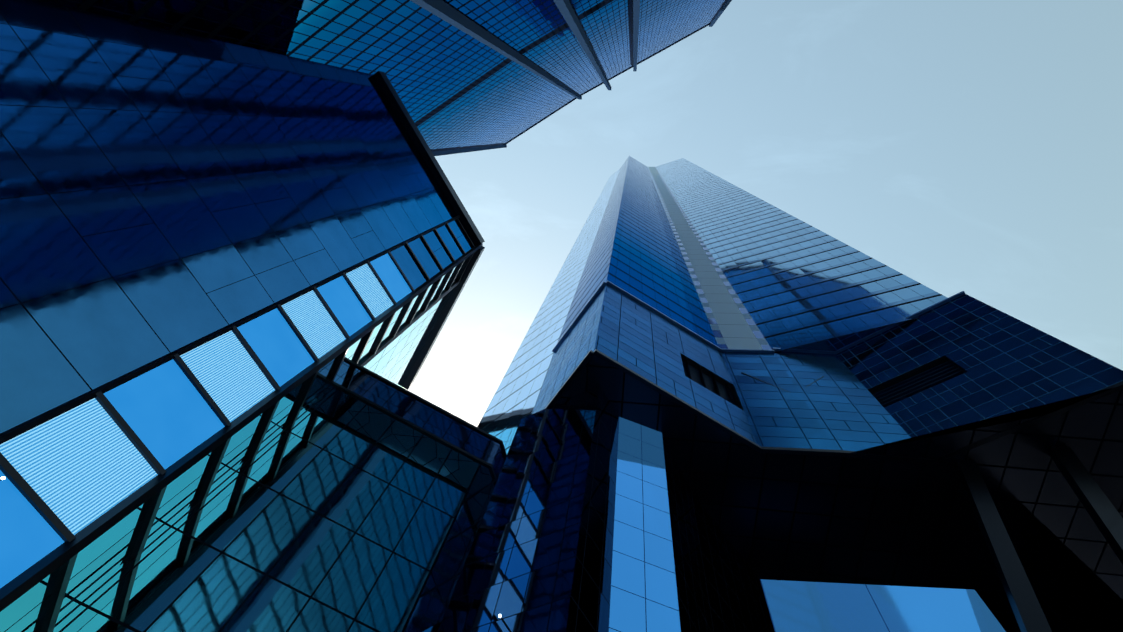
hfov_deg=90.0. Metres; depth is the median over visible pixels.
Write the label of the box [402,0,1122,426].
sky
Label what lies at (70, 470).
window band
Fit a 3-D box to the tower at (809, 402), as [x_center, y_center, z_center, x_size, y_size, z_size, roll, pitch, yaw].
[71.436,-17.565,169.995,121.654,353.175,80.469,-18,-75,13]
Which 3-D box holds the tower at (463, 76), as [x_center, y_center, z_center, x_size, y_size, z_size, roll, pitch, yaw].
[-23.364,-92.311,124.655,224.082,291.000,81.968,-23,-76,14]
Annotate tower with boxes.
[36,0,731,155]
[403,156,1122,631]
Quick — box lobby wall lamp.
[498,614,506,626]
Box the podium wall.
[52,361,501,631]
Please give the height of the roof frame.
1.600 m
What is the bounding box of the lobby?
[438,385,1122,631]
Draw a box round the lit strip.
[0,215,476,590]
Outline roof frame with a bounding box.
[373,71,484,389]
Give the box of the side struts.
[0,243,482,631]
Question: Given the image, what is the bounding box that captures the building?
[0,0,468,631]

